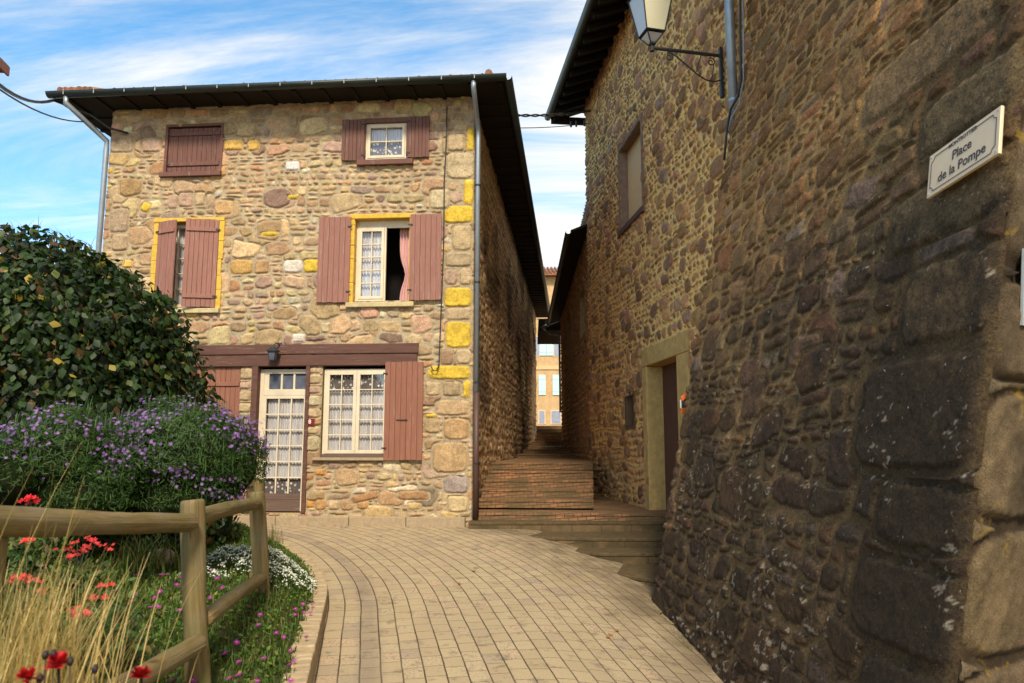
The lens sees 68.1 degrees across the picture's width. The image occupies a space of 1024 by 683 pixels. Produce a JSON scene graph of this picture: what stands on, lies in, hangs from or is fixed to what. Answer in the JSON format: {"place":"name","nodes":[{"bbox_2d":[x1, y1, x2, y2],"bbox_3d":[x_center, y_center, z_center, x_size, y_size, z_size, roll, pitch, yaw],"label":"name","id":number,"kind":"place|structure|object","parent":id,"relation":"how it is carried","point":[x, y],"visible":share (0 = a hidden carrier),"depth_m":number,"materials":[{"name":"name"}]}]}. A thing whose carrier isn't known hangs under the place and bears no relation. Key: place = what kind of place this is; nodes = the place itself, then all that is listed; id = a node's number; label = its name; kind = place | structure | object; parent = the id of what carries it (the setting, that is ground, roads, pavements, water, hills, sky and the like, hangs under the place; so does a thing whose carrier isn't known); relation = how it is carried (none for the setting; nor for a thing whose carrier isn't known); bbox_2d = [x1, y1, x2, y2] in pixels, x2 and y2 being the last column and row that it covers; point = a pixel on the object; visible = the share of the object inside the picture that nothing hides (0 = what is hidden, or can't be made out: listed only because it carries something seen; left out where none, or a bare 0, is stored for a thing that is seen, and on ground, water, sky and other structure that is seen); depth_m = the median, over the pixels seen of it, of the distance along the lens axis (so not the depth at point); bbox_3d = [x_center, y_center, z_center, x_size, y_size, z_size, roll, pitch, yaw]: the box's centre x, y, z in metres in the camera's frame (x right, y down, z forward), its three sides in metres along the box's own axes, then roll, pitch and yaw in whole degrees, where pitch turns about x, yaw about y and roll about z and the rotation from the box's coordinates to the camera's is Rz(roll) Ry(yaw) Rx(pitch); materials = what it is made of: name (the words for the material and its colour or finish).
{"place":"outdoors","nodes":[
{"label":"outdoors","id":0,"kind":"place"},
{"bbox_2d":[0,57,9,75],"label":"roof eave","id":1,"kind":"object","parent":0,"point":[4,68],"visible":1,"depth_m":12.83,"materials":[{"name":"brown wood"}]},
{"bbox_2d":[0,0,586,267],"label":"sky","id":2,"kind":"structure","parent":0,"point":[51,168],"materials":[{"name":"blue"}]},
{"bbox_2d":[247,525,722,682],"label":"road","id":3,"kind":"structure","parent":0,"point":[516,606],"depth_m":7.65,"materials":[{"name":"brick"}]},
{"bbox_2d":[280,542,327,682],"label":"kerb","id":4,"kind":"structure","parent":3,"relation":"on","point":[306,657],"depth_m":6.26,"materials":[{"name":"beige stone"}]},
{"bbox_2d":[645,597,691,650],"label":"weeds","id":5,"kind":"object","parent":3,"relation":"on","point":[674,629],"visible":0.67,"depth_m":7.64,"materials":[{"name":"green plant"}]},
{"bbox_2d":[958,662,961,677],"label":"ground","id":6,"kind":"structure","parent":0,"point":[960,669],"depth_m":7.11,"materials":[{"name":"brown stone"}]},
{"bbox_2d":[5,521,323,682],"bbox_3d":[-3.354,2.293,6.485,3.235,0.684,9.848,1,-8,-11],"label":"ground cover","id":7,"kind":"object","parent":6,"relation":"on","point":[232,649],"visible":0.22,"depth_m":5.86,"materials":[{"name":"green plant"}]},
{"bbox_2d":[15,665,39,682],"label":"red bloom","id":8,"kind":"object","parent":7,"relation":"on","point":[25,674],"visible":1,"depth_m":2.18,"materials":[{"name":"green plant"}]},
{"bbox_2d":[1,537,79,651],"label":"red flower plant","id":9,"kind":"object","parent":7,"relation":"on","point":[24,576],"visible":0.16,"depth_m":4.44,"materials":[{"name":"green plant"}]},
{"bbox_2d":[4,494,83,629],"bbox_3d":[-3.328,1.544,5.278,0.695,0.950,0.776,0,-8,0],"label":"red flower plant","id":10,"kind":"object","parent":7,"relation":"on","point":[33,546],"visible":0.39,"depth_m":5.21,"materials":[{"name":"green plant"}]},
{"bbox_2d":[44,651,68,682],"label":"red bloom","id":11,"kind":"object","parent":7,"relation":"on","point":[57,660],"visible":1,"depth_m":2.23,"materials":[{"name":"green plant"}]},
{"bbox_2d":[36,649,98,682],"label":"seed heads","id":12,"kind":"object","parent":11,"relation":"attached to","point":[69,662],"visible":0.96,"depth_m":2.24,"materials":[{"name":"grey plant"}]},
{"bbox_2d":[0,395,146,511],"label":"aster bush","id":13,"kind":"object","parent":7,"relation":"on","point":[36,445],"visible":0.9,"depth_m":5.96,"materials":[{"name":"green plant"}]},
{"bbox_2d":[9,535,140,625],"bbox_3d":[-2.964,1.673,5.221,0.756,0.690,0.670,3,-9,-22],"label":"red flower plant","id":14,"kind":"object","parent":7,"relation":"on","point":[78,565],"visible":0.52,"depth_m":5.19,"materials":[{"name":"green plant"}]},
{"bbox_2d":[2,604,160,682],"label":"red flower plant","id":15,"kind":"object","parent":7,"relation":"on","point":[107,628],"visible":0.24,"depth_m":3.73,"materials":[{"name":"green plant"}]},
{"bbox_2d":[41,552,148,591],"bbox_3d":[-3.487,1.912,6.238,0.821,0.323,0.759,-2,-8,13],"label":"strap leaf plant","id":16,"kind":"object","parent":7,"relation":"on","point":[125,579],"visible":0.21,"depth_m":6.33,"materials":[{"name":"plant"}]},
{"bbox_2d":[29,581,172,681],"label":"red flower plant","id":17,"kind":"object","parent":7,"relation":"on","point":[121,609],"visible":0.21,"depth_m":4.12,"materials":[{"name":"green plant"}]},
{"bbox_2d":[0,444,202,682],"bbox_3d":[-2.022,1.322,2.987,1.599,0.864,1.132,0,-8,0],"label":"dry grass","id":18,"kind":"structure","parent":7,"relation":"on","point":[20,656],"depth_m":3.02,"materials":[{"name":"plant"}]},
{"bbox_2d":[0,216,248,573],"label":"climbing plant","id":19,"kind":"object","parent":7,"relation":"on","point":[74,322],"visible":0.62,"depth_m":8.12,"materials":[{"name":"green plant"}]},
{"bbox_2d":[80,533,180,576],"bbox_3d":[-3.529,2.006,7.160,1.030,0.364,0.940,-5,-9,31],"label":"strap leaf plant","id":20,"kind":"object","parent":7,"relation":"on","point":[134,564],"visible":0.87,"depth_m":7.13,"materials":[{"name":"plant"}]},
{"bbox_2d":[0,479,269,682],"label":"wooden fence","id":21,"kind":"object","parent":7,"relation":"on","point":[191,520],"visible":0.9,"depth_m":4.29,"materials":[{"name":"brown wood"}]},
{"bbox_2d":[128,665,152,682],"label":"red bloom","id":22,"kind":"object","parent":7,"relation":"on","point":[140,672],"visible":1,"depth_m":2.46,"materials":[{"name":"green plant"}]},
{"bbox_2d":[153,548,174,565],"bbox_3d":[-3.405,2.105,7.370,0.256,0.183,0.202,0,-8,0],"label":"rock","id":23,"kind":"object","parent":7,"relation":"on","point":[167,557],"visible":0.44,"depth_m":7.32,"materials":[{"name":"grey stone"}]},
{"bbox_2d":[98,387,272,512],"bbox_3d":[-3.052,1.020,6.864,1.640,1.271,1.398,0,-8,0],"label":"aster bush","id":24,"kind":"object","parent":7,"relation":"on","point":[192,453],"visible":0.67,"depth_m":6.53,"materials":[{"name":"green plant"}]},
{"bbox_2d":[177,544,318,595],"bbox_3d":[-2.591,2.314,7.643,1.170,0.565,2.228,0,-8,0],"label":"white flower cushion","id":25,"kind":"object","parent":7,"relation":"on","point":[240,550],"visible":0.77,"depth_m":7.47,"materials":[{"name":"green plant"}]},
{"bbox_2d":[268,521,285,542],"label":"dry grass","id":26,"kind":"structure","parent":7,"relation":"on","point":[274,535],"depth_m":10.63,"materials":[{"name":"plant"}]},
{"bbox_2d":[45,69,549,527],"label":"stone house","id":27,"kind":"structure","parent":6,"relation":"on","point":[247,225],"depth_m":13.90,"materials":[{"name":"beige stone"}]},
{"bbox_2d":[0,83,54,103],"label":"overhead cable","id":28,"kind":"object","parent":27,"relation":"attached to","point":[5,89],"visible":1,"depth_m":12.08,"materials":[{"name":"black metal"}]},
{"bbox_2d":[0,89,83,121],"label":"overhead cable","id":29,"kind":"object","parent":27,"relation":"attached to","point":[37,110],"visible":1,"depth_m":11.81,"materials":[{"name":"black rubber"}]},
{"bbox_2d":[54,100,127,133],"bbox_3d":[-7.939,-4.226,14.294,1.288,0.484,0.094,3,-8,-20],"label":"overhead cable","id":30,"kind":"object","parent":27,"relation":"attached to","point":[97,119],"visible":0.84,"depth_m":14.34,"materials":[{"name":"black rubber"}]},
{"bbox_2d":[266,342,281,360],"bbox_3d":[-4.252,0.176,13.518,0.200,0.335,0.258,-1,-8,5],"label":"wall lantern","id":31,"kind":"object","parent":27,"relation":"attached to","point":[273,351],"depth_m":13.43,"materials":[{"name":"black metal"}]},
{"bbox_2d":[305,419,314,424],"bbox_3d":[-3.580,1.423,13.426,0.170,0.110,0.035,-1,-8,5],"label":"house number","id":32,"kind":"object","parent":27,"relation":"attached to","point":[311,421],"visible":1,"depth_m":13.41,"materials":[{"name":"red metal"}]},
{"bbox_2d":[430,106,447,370],"bbox_3d":[-1.312,-1.905,13.656,0.247,4.899,0.054,-1,-8,5],"label":"cable","id":33,"kind":"object","parent":27,"relation":"attached to","point":[443,244],"visible":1,"depth_m":13.64,"materials":[{"name":"black rubber"}]},
{"bbox_2d":[469,525,664,587],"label":"corner steps","id":34,"kind":"structure","parent":6,"relation":"on","point":[615,544],"depth_m":12.67,"materials":[{"name":"stone"}]},
{"bbox_2d":[468,520,665,582],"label":"corner step treads","id":35,"kind":"object","parent":34,"relation":"on","point":[644,572],"visible":0.23,"depth_m":11.85,"materials":[{"name":"stone"}]},
{"bbox_2d":[473,426,665,520],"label":"alley steps","id":36,"kind":"structure","parent":6,"relation":"on","point":[547,474],"depth_m":14.68,"materials":[{"name":"brick"}]},
{"bbox_2d":[536,267,561,425],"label":"village house","id":37,"kind":"structure","parent":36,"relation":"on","point":[548,413],"depth_m":48.10,"materials":[{"name":"paint"}]},
{"bbox_2d":[536,336,539,356],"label":"window","id":38,"kind":"structure","parent":37,"relation":"in","point":[537,345],"depth_m":48.36,"materials":[{"name":"grey glass"}]},
{"bbox_2d":[538,410,545,423],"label":"window","id":39,"kind":"structure","parent":37,"relation":"in","point":[541,413],"depth_m":47.76,"materials":[{"name":"beige paint"}]},
{"bbox_2d":[553,344,558,356],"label":"window","id":40,"kind":"structure","parent":37,"relation":"in","point":[555,346],"depth_m":48.33,"materials":[{"name":"grey glass"}]},
{"bbox_2d":[551,410,561,423],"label":"window","id":41,"kind":"structure","parent":37,"relation":"in","point":[555,414],"depth_m":47.75,"materials":[{"name":"grey glass"}]},
{"bbox_2d":[537,191,593,485],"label":"alley house","id":42,"kind":"structure","parent":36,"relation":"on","point":[564,325],"depth_m":24.55,"materials":[{"name":"brown stone"}]},
{"bbox_2d":[565,305,570,360],"bbox_3d":[2.265,-0.279,28.455,0.330,1.766,2.883,0,-8,1],"label":"window","id":43,"kind":"structure","parent":42,"relation":"in","point":[567,321],"depth_m":29.74,"materials":[{"name":"brown wood"}]},
{"bbox_2d":[579,283,585,343],"bbox_3d":[2.184,-0.809,21.748,0.330,1.500,1.919,0,-8,1],"label":"window","id":44,"kind":"structure","parent":42,"relation":"in","point":[581,296],"depth_m":22.55,"materials":[{"name":"brown wood"}]},
{"bbox_2d":[544,0,1023,682],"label":"dark stone house","id":45,"kind":"structure","parent":6,"relation":"on","point":[806,294],"depth_m":6.01,"materials":[{"name":"brown stone"}]},
{"bbox_2d":[518,110,589,116],"bbox_3d":[0.968,-5.247,17.334,0.048,1.944,4.430,-4,-9,27],"label":"overhead cable","id":46,"kind":"object","parent":45,"relation":"attached to","point":[553,114],"visible":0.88,"depth_m":17.25,"materials":[{"name":"black metal"}]},
{"bbox_2d":[521,120,588,127],"bbox_3d":[1.009,-5.013,17.558,0.056,1.635,3.905,-4,-9,29],"label":"overhead cable","id":47,"kind":"object","parent":45,"relation":"attached to","point":[576,124],"visible":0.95,"depth_m":18.32,"materials":[{"name":"black metal"}]},
{"bbox_2d":[617,112,644,237],"bbox_3d":[2.548,-3.328,15.456,0.370,1.987,1.855,1,-8,-6],"label":"boarded window","id":48,"kind":"structure","parent":45,"relation":"in","point":[631,164],"depth_m":15.93,"materials":[{"name":"wood"}]},
{"bbox_2d":[662,362,678,506],"bbox_3d":[2.904,1.723,13.039,0.040,2.779,1.704,1,-8,-6],"label":"door","id":49,"kind":"structure","parent":45,"relation":"in","point":[669,372],"depth_m":13.56,"materials":[{"name":"brown paint"}]},
{"bbox_2d":[626,0,724,98],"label":"street lantern","id":50,"kind":"object","parent":45,"relation":"attached to","point":[650,19],"visible":1,"depth_m":10.50,"materials":[{"name":"black metal"}]},
{"bbox_2d":[680,393,687,413],"bbox_3d":[2.222,0.770,9.630,0.178,0.302,0.072,0,-8,0],"label":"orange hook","id":51,"kind":"object","parent":45,"relation":"attached to","point":[682,401],"visible":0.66,"depth_m":9.60,"materials":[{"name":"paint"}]},
{"bbox_2d":[723,0,741,159],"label":"cable","id":52,"kind":"object","parent":45,"relation":"attached to","point":[740,67],"visible":1,"depth_m":9.71,"materials":[{"name":"black metal"}]},
{"bbox_2d":[728,0,743,130],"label":"cable","id":53,"kind":"object","parent":45,"relation":"attached to","point":[743,67],"visible":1,"depth_m":9.73,"materials":[{"name":"metal"}]},
{"bbox_2d":[927,105,1003,198],"bbox_3d":[2.606,-1.077,4.378,0.024,0.287,0.631,12,-12,-2],"label":"street sign","id":54,"kind":"object","parent":45,"relation":"attached to","point":[976,146],"visible":1,"depth_m":4.33,"materials":[{"name":"metal"}]},
{"bbox_2d":[1020,248,1023,325],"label":"information plaque","id":55,"kind":"object","parent":45,"relation":"attached to","point":[1022,296],"visible":1,"depth_m":4.02,"materials":[{"name":"metal"}]}
]}

